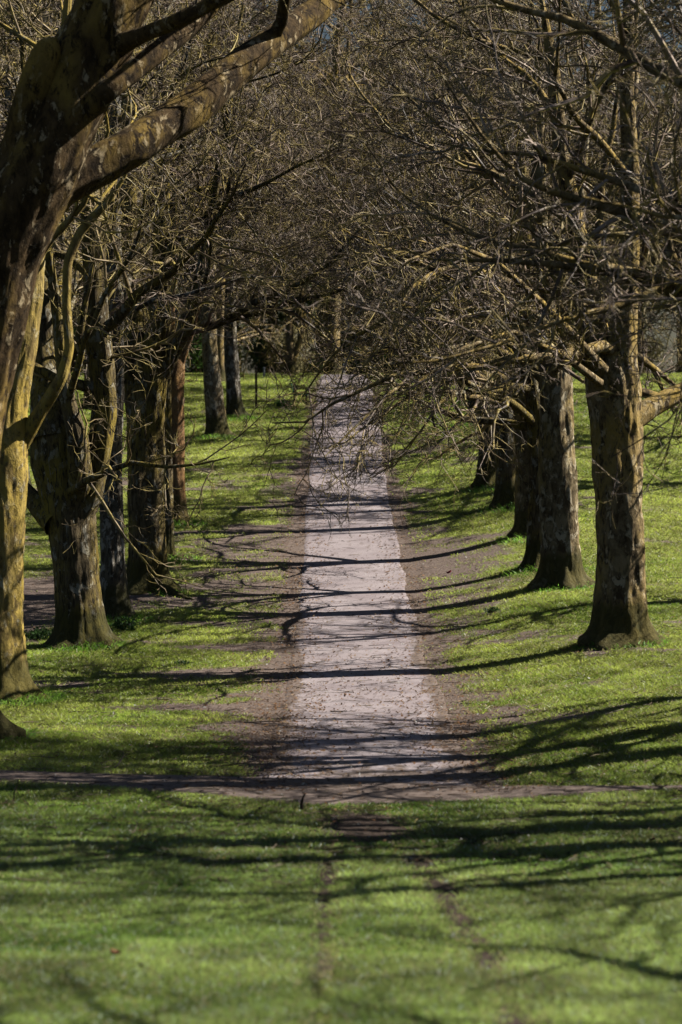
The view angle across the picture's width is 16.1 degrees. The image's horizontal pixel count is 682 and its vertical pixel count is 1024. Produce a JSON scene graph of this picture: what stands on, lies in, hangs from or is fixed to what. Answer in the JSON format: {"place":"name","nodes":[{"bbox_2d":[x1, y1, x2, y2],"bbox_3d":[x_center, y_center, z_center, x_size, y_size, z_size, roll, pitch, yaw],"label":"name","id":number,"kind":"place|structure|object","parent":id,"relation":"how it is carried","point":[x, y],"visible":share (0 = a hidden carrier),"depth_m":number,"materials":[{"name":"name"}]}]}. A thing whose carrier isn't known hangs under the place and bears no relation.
{"place":"outdoors","nodes":[
{"label":"outdoors","id":0,"kind":"place"},
{"bbox_2d":[0,377,681,1023],"bbox_3d":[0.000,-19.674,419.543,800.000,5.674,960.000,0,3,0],"label":"ground","id":1,"kind":"structure","parent":0,"point":[42,597],"depth_m":48.54,"materials":[{"name":"soil"}]},
{"bbox_2d":[24,626,52,640],"bbox_3d":[-5.707,2.290,45.440,0.606,0.267,0.673,0,3,0],"label":"weed clump","id":2,"kind":"object","parent":1,"relation":"on","point":[40,634],"visible":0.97,"depth_m":45.39,"materials":[{"name":"green plant"}]},
{"bbox_2d":[0,1,88,376],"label":"woodland tree","id":3,"kind":"object","parent":1,"relation":"on","point":[3,90],"visible":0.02,"depth_m":74.91,"materials":[{"name":"brown plant"}]},
{"bbox_2d":[0,18,105,261],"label":"woodland tree","id":4,"kind":"object","parent":1,"relation":"on","point":[7,76],"visible":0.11,"depth_m":62.64,"materials":[{"name":"brown plant"}]},
{"bbox_2d":[70,317,83,371],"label":"shrub","id":5,"kind":"object","parent":1,"relation":"on","point":[74,334],"depth_m":145.23,"materials":[{"name":"green plant"}]},
{"bbox_2d":[71,305,83,372],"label":"woodland tree","id":6,"kind":"object","parent":1,"relation":"on","point":[74,327],"visible":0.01,"depth_m":178.11,"materials":[{"name":"brown plant"}]},
{"bbox_2d":[0,2,180,303],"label":"woodland tree","id":7,"kind":"object","parent":1,"relation":"on","point":[3,104],"visible":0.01,"depth_m":109.55,"materials":[{"name":"brown plant"}]},
{"bbox_2d":[0,0,193,705],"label":"park tree","id":8,"kind":"object","parent":1,"relation":"on","point":[21,428],"visible":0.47,"depth_m":35.77,"materials":[{"name":"brown plant"}]},
{"bbox_2d":[1,1,223,305],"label":"woodland tree","id":9,"kind":"object","parent":1,"relation":"on","point":[73,204],"depth_m":117.79,"materials":[{"name":"brown plant"}]},
{"bbox_2d":[0,0,227,327],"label":"woodland tree","id":10,"kind":"object","parent":1,"relation":"on","point":[46,12],"visible":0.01,"depth_m":81.20,"materials":[{"name":"brown plant"}]},
{"bbox_2d":[113,750,123,767],"bbox_3d":[-2.596,2.899,28.277,0.074,0.160,0.402,0,3,7],"label":"fallen stick","id":11,"kind":"object","parent":1,"relation":"on","point":[119,761],"visible":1,"depth_m":28.21,"materials":[{"name":"brown wood"}]},
{"bbox_2d":[1,2,236,409],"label":"woodland tree","id":12,"kind":"object","parent":1,"relation":"on","point":[87,396],"depth_m":90.80,"materials":[{"name":"brown plant"}]},
{"bbox_2d":[108,616,139,630],"bbox_3d":[-4.175,2.161,46.682,0.579,0.322,0.600,-2,3,-28],"label":"weed clump","id":13,"kind":"object","parent":1,"relation":"on","point":[125,625],"visible":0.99,"depth_m":46.59,"materials":[{"name":"green plant"}]},
{"bbox_2d":[0,0,259,484],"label":"woodland tree","id":14,"kind":"object","parent":1,"relation":"on","point":[8,93],"visible":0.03,"depth_m":68.54,"materials":[{"name":"brown plant"}]},
{"bbox_2d":[1,0,300,623],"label":"park tree","id":15,"kind":"object","parent":1,"relation":"on","point":[114,589],"visible":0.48,"depth_m":47.90,"materials":[{"name":"brown plant"}]},
{"bbox_2d":[0,1,316,336],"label":"woodland tree","id":16,"kind":"object","parent":1,"relation":"on","point":[195,169],"visible":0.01,"depth_m":99.72,"materials":[{"name":"brown plant"}]},
{"bbox_2d":[0,0,335,650],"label":"park tree","id":17,"kind":"object","parent":1,"relation":"on","point":[71,468],"visible":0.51,"depth_m":43.60,"materials":[{"name":"brown plant"}]},
{"bbox_2d":[0,0,350,560],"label":"park tree","id":18,"kind":"object","parent":1,"relation":"on","point":[169,532],"visible":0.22,"depth_m":57.82,"materials":[{"name":"brown plant"}]},
{"bbox_2d":[50,19,310,311],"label":"woodland tree","id":19,"kind":"object","parent":1,"relation":"on","point":[193,183],"visible":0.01,"depth_m":125.96,"materials":[{"name":"brown plant"}]},
{"bbox_2d":[174,659,189,665],"bbox_3d":[-2.705,2.572,41.185,0.287,0.105,0.267,-3,4,-40],"label":"weed clump","id":20,"kind":"object","parent":1,"relation":"on","point":[182,662],"visible":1,"depth_m":41.16,"materials":[{"name":"green plant"}]},
{"bbox_2d":[185,333,202,372],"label":"shrub","id":21,"kind":"object","parent":1,"relation":"on","point":[195,361],"visible":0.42,"depth_m":158.02,"materials":[{"name":"green plant"}]},
{"bbox_2d":[0,0,402,740],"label":"park tree","id":22,"kind":"object","parent":1,"relation":"on","point":[82,70],"visible":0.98,"depth_m":30.04,"materials":[{"name":"brown plant"}]},
{"bbox_2d":[55,0,350,436],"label":"park tree","id":23,"kind":"object","parent":1,"relation":"on","point":[216,417],"visible":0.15,"depth_m":82.25,"materials":[{"name":"brown plant"}]},
{"bbox_2d":[59,21,387,523],"bbox_3d":[-3.493,-6.322,63.529,9.629,13.749,8.840,0,3,0],"label":"park tree","id":24,"kind":"object","parent":1,"relation":"on","point":[177,409],"visible":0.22,"depth_m":63.44,"materials":[{"name":"brown plant"}]},
{"bbox_2d":[196,322,260,367],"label":"shrub","id":25,"kind":"object","parent":1,"relation":"on","point":[240,353],"visible":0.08,"depth_m":160.77,"materials":[{"name":"green plant"}]},
{"bbox_2d":[209,753,258,766],"bbox_3d":[-1.270,2.934,28.466,0.577,0.128,0.205,-2,4,-34],"label":"fallen stick","id":26,"kind":"object","parent":1,"relation":"on","point":[235,763],"visible":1,"depth_m":28.44,"materials":[{"name":"brown wood"}]},
{"bbox_2d":[180,135,289,354],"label":"woodland tree","id":27,"kind":"object","parent":1,"relation":"on","point":[248,318],"visible":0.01,"depth_m":164.93,"materials":[{"name":"brown plant"}]},
{"bbox_2d":[108,0,367,415],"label":"park tree","id":28,"kind":"object","parent":1,"relation":"on","point":[234,401],"visible":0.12,"depth_m":88.09,"materials":[{"name":"brown plant"}]},
{"bbox_2d":[138,0,345,381],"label":"woodland tree","id":29,"kind":"object","parent":1,"relation":"on","point":[220,346],"visible":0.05,"depth_m":111.49,"materials":[{"name":"brown plant"}]},
{"bbox_2d":[255,366,257,406],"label":"wooden stake","id":30,"kind":"object","parent":1,"relation":"on","point":[256,367],"visible":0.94,"depth_m":92.23,"materials":[{"name":"brown wood"}]},
{"bbox_2d":[4,0,512,599],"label":"park tree","id":31,"kind":"object","parent":1,"relation":"on","point":[144,444],"visible":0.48,"depth_m":51.62,"materials":[{"name":"brown plant"}]},
{"bbox_2d":[238,329,279,373],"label":"shrub","id":32,"kind":"object","parent":1,"relation":"on","point":[258,358],"visible":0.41,"depth_m":164.52,"materials":[{"name":"green plant"}]},
{"bbox_2d":[243,718,279,722],"bbox_3d":[-1.081,2.868,33.252,0.524,0.062,0.122,0,3,-2],"label":"fallen stick","id":33,"kind":"object","parent":1,"relation":"on","point":[261,721],"visible":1,"depth_m":33.26,"materials":[{"name":"brown wood"}]},
{"bbox_2d":[183,33,341,372],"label":"woodland tree","id":34,"kind":"object","parent":1,"relation":"on","point":[285,269],"depth_m":201.78,"materials":[{"name":"brown plant"}]},
{"bbox_2d":[236,275,316,372],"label":"woodland tree","id":35,"kind":"object","parent":1,"relation":"on","point":[261,370],"depth_m":186.72,"materials":[{"name":"brown plant"}]},
{"bbox_2d":[181,0,376,336],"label":"woodland tree","id":36,"kind":"object","parent":1,"relation":"on","point":[288,137],"visible":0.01,"depth_m":141.37,"materials":[{"name":"brown plant"}]},
{"bbox_2d":[238,54,326,373],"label":"woodland tree","id":37,"kind":"object","parent":1,"relation":"on","point":[274,321],"depth_m":169.48,"materials":[{"name":"brown plant"}]},
{"bbox_2d":[274,399,290,406],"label":"weed clump","id":38,"kind":"object","parent":1,"relation":"on","point":[278,403],"visible":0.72,"depth_m":92.11,"materials":[{"name":"green plant"}]},
{"bbox_2d":[257,320,314,372],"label":"shrub","id":39,"kind":"object","parent":1,"relation":"on","point":[282,336],"visible":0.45,"depth_m":139.21,"materials":[{"name":"green plant"}]},
{"bbox_2d":[237,233,350,372],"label":"evergreen tree","id":40,"kind":"object","parent":1,"relation":"on","point":[281,316],"visible":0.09,"depth_m":170.28,"materials":[{"name":"green plant"}]},
{"bbox_2d":[291,384,307,405],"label":"park bench","id":41,"kind":"object","parent":1,"relation":"on","point":[300,394],"visible":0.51,"depth_m":92.51,"materials":[{"name":"metal"}]},
{"bbox_2d":[300,793,305,809],"bbox_3d":[-0.389,2.938,24.485,0.066,0.168,0.044,0,3,0],"label":"fallen stick","id":42,"kind":"object","parent":1,"relation":"on","point":[301,803],"visible":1,"depth_m":24.48,"materials":[{"name":"brown wood"}]},
{"bbox_2d":[229,65,400,373],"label":"park tree","id":43,"kind":"object","parent":1,"relation":"on","point":[291,366],"visible":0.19,"depth_m":129.79,"materials":[{"name":"brown plant"}]},
{"bbox_2d":[306,348,323,372],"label":"shrub","id":44,"kind":"object","parent":1,"relation":"on","point":[310,365],"visible":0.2,"depth_m":160.70,"materials":[{"name":"green plant"}]},
{"bbox_2d":[247,252,383,373],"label":"evergreen tree","id":45,"kind":"object","parent":1,"relation":"on","point":[342,333],"visible":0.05,"depth_m":163.54,"materials":[{"name":"green plant"}]},
{"bbox_2d":[236,44,397,372],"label":"woodland tree","id":46,"kind":"object","parent":1,"relation":"on","point":[304,314],"visible":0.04,"depth_m":148.57,"materials":[{"name":"brown plant"}]},
{"bbox_2d":[253,36,382,372],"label":"woodland tree","id":47,"kind":"object","parent":1,"relation":"on","point":[319,251],"visible":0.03,"depth_m":175.48,"materials":[{"name":"brown plant"}]},
{"bbox_2d":[236,0,436,373],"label":"woodland tree","id":48,"kind":"object","parent":1,"relation":"on","point":[334,72],"visible":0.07,"depth_m":139.51,"materials":[{"name":"brown plant"}]},
{"bbox_2d":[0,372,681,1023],"bbox_3d":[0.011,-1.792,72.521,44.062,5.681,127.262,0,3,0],"label":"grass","id":49,"kind":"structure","parent":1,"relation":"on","point":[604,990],"depth_m":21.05,"materials":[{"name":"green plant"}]},
{"bbox_2d":[110,949,119,954],"bbox_3d":[-1.336,2.599,14.253,0.066,0.029,0.085,22,3,33],"label":"fallen leaf","id":50,"kind":"object","parent":49,"relation":"on","point":[114,951],"visible":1,"depth_m":14.25,"materials":[{"name":"brown plant"}]},
{"bbox_2d":[0,394,681,887],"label":"fallen leaves","id":51,"kind":"object","parent":1,"relation":"on","point":[264,734],"depth_m":31.63,"materials":[{"name":"brown plant"}]},
{"bbox_2d":[271,0,446,339],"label":"woodland tree","id":52,"kind":"object","parent":1,"relation":"on","point":[366,65],"visible":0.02,"depth_m":170.06,"materials":[{"name":"brown plant"}]},
{"bbox_2d":[274,72,451,372],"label":"park tree","id":53,"kind":"object","parent":1,"relation":"on","point":[362,103],"visible":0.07,"depth_m":129.02,"materials":[{"name":"brown plant"}]},
{"bbox_2d":[318,16,408,343],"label":"woodland tree","id":54,"kind":"object","parent":1,"relation":"on","point":[360,59],"visible":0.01,"depth_m":190.08,"materials":[{"name":"brown plant"}]},
{"bbox_2d":[347,346,386,373],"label":"shrub","id":55,"kind":"object","parent":1,"relation":"on","point":[357,362],"visible":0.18,"depth_m":155.43,"materials":[{"name":"green plant"}]},
{"bbox_2d":[307,0,436,357],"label":"woodland tree","id":56,"kind":"object","parent":1,"relation":"on","point":[366,82],"visible":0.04,"depth_m":163.61,"materials":[{"name":"brown plant"}]},
{"bbox_2d":[314,65,444,371],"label":"woodland tree","id":57,"kind":"object","parent":1,"relation":"on","point":[387,360],"visible":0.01,"depth_m":153.35,"materials":[{"name":"brown plant"}]},
{"bbox_2d":[266,0,594,490],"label":"park tree","id":58,"kind":"object","parent":1,"relation":"on","point":[489,478],"visible":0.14,"depth_m":68.76,"materials":[{"name":"brown plant"}]},
{"bbox_2d":[280,0,615,416],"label":"park tree","id":59,"kind":"object","parent":1,"relation":"on","point":[470,402],"visible":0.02,"depth_m":82.95,"materials":[{"name":"brown plant"}]},
{"bbox_2d":[253,0,658,540],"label":"park tree","id":60,"kind":"object","parent":1,"relation":"on","point":[521,502],"visible":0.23,"depth_m":58.63,"materials":[{"name":"brown plant"}]},
{"bbox_2d":[232,0,681,652],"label":"park tree","id":61,"kind":"object","parent":1,"relation":"on","point":[620,618],"visible":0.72,"depth_m":40.62,"materials":[{"name":"brown plant"}]},
{"bbox_2d":[363,93,560,401],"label":"park tree","id":62,"kind":"object","parent":1,"relation":"on","point":[460,384],"visible":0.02,"depth_m":93.04,"materials":[{"name":"brown plant"}]},
{"bbox_2d":[286,0,654,511],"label":"park tree","id":63,"kind":"object","parent":1,"relation":"on","point":[504,492],"visible":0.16,"depth_m":64.39,"materials":[{"name":"brown plant"}]},
{"bbox_2d":[365,1,581,385],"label":"woodland tree","id":64,"kind":"object","parent":1,"relation":"on","point":[470,115],"visible":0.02,"depth_m":105.30,"materials":[{"name":"brown plant"}]},
{"bbox_2d":[266,0,681,573],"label":"park tree","id":65,"kind":"object","parent":1,"relation":"on","point":[529,415],"visible":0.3,"depth_m":53.49,"materials":[{"name":"brown plant"}]},
{"bbox_2d":[332,0,618,361],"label":"woodland tree","id":66,"kind":"object","parent":1,"relation":"on","point":[608,118],"visible":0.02,"depth_m":97.56,"materials":[{"name":"brown plant"}]},
{"bbox_2d":[283,0,681,590],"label":"park tree","id":67,"kind":"object","parent":1,"relation":"on","point":[560,564],"visible":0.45,"depth_m":50.25,"materials":[{"name":"brown plant"}]},
{"bbox_2d":[479,606,500,613],"bbox_3d":[2.978,1.954,48.153,0.441,0.166,0.382,0,3,0],"label":"weed clump","id":68,"kind":"object","parent":1,"relation":"on","point":[491,610],"visible":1,"depth_m":48.12,"materials":[{"name":"green plant"}]},
{"bbox_2d":[299,0,681,421],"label":"park tree","id":69,"kind":"object","parent":1,"relation":"on","point":[652,67],"visible":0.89,"depth_m":27.67,"materials":[{"name":"brown plant"}]},
{"bbox_2d":[501,0,681,81],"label":"park tree","id":70,"kind":"object","parent":1,"relation":"on","point":[608,26],"visible":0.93,"depth_m":24.85,"materials":[{"name":"brown plant"}]},
{"bbox_2d":[507,0,681,526],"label":"park tree","id":71,"kind":"object","parent":1,"relation":"on","point":[640,286],"visible":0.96,"depth_m":24.07,"materials":[{"name":"brown plant"}]},
{"bbox_2d":[518,0,681,327],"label":"woodland tree","id":72,"kind":"object","parent":1,"relation":"on","point":[611,105],"visible":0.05,"depth_m":123.21,"materials":[{"name":"brown plant"}]},
{"bbox_2d":[546,49,681,328],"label":"woodland tree","id":73,"kind":"object","parent":1,"relation":"on","point":[607,131],"visible":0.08,"depth_m":112.62,"materials":[{"name":"brown plant"}]},
{"bbox_2d":[561,20,668,294],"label":"woodland tree","id":74,"kind":"object","parent":1,"relation":"on","point":[606,138],"depth_m":167.81,"materials":[{"name":"brown plant"}]},
{"bbox_2d":[574,34,681,372],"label":"woodland tree","id":75,"kind":"object","parent":1,"relation":"on","point":[639,317],"visible":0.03,"depth_m":152.98,"materials":[{"name":"brown plant"}]},
{"bbox_2d":[605,38,681,327],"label":"woodland tree","id":76,"kind":"object","parent":1,"relation":"on","point":[661,171],"visible":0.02,"depth_m":100.82,"materials":[{"name":"brown plant"}]},
{"bbox_2d":[611,5,681,331],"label":"woodland tree","id":77,"kind":"object","parent":1,"relation":"on","point":[659,240],"visible":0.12,"depth_m":93.05,"materials":[{"name":"brown plant"}]},
{"bbox_2d":[614,180,679,336],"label":"woodland tree","id":78,"kind":"object","parent":1,"relation":"on","point":[659,316],"depth_m":201.28,"materials":[{"name":"brown plant"}]},
{"bbox_2d":[614,4,681,322],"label":"woodland tree","id":79,"kind":"object","parent":1,"relation":"on","point":[663,109],"visible":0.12,"depth_m":80.62,"materials":[{"name":"brown plant"}]},
{"bbox_2d":[643,334,668,372],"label":"shrub","id":80,"kind":"object","parent":1,"relation":"on","point":[657,353],"visible":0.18,"depth_m":155.51,"materials":[{"name":"green plant"}]},
{"bbox_2d":[636,16,681,97],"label":"park tree","id":81,"kind":"object","parent":1,"relation":"on","point":[663,31],"visible":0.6,"depth_m":29.71,"materials":[{"name":"brown plant"}]},
{"bbox_2d":[642,158,679,330],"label":"woodland tree","id":82,"kind":"object","parent":1,"relation":"on","point":[663,309],"visible":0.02,"depth_m":164.53,"materials":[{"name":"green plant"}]},
{"bbox_2d":[641,0,681,277],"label":"woodland tree","id":83,"kind":"object","parent":1,"relation":"on","point":[667,29],"visible":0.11,"depth_m":71.69,"materials":[{"name":"brown plant"}]},
{"bbox_2d":[646,111,679,350],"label":"woodland tree","id":84,"kind":"object","parent":1,"relation":"on","point":[678,320],"visible":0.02,"depth_m":173.25,"materials":[{"name":"brown plant"}]},
{"bbox_2d":[650,264,681,372],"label":"woodland tree","id":85,"kind":"object","parent":1,"relation":"on","point":[679,364],"visible":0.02,"depth_m":211.15,"materials":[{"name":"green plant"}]},
{"bbox_2d":[653,49,681,371],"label":"woodland tree","id":86,"kind":"object","parent":1,"relation":"on","point":[673,360],"visible":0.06,"depth_m":187.41,"materials":[{"name":"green plant"}]},
{"bbox_2d":[656,150,678,294],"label":"woodland tree","id":87,"kind":"object","parent":1,"relation":"on","point":[660,243],"visible":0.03,"depth_m":154.99,"materials":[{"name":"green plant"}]},
{"bbox_2d":[0,770,681,803],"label":"crossing path","id":88,"kind":"structure","parent":0,"point":[375,795],"depth_m":26.47,"materials":[{"name":"gravel"},{"name":"soil"}]},
{"bbox_2d":[185,786,219,789],"bbox_3d":[-1.501,3.000,26.183,0.372,0.032,0.146,0,3,0],"label":"fallen stick","id":89,"kind":"object","parent":88,"relation":"on","point":[202,788],"visible":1,"depth_m":26.19,"materials":[{"name":"brown wood"}]},
{"bbox_2d":[51,0,681,373],"label":"sky","id":90,"kind":"structure","parent":0,"point":[673,335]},
{"bbox_2d":[240,375,503,786],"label":"path","id":91,"kind":"structure","parent":0,"point":[352,602],"depth_m":43.03,"materials":[{"name":"gravel"}]}
]}

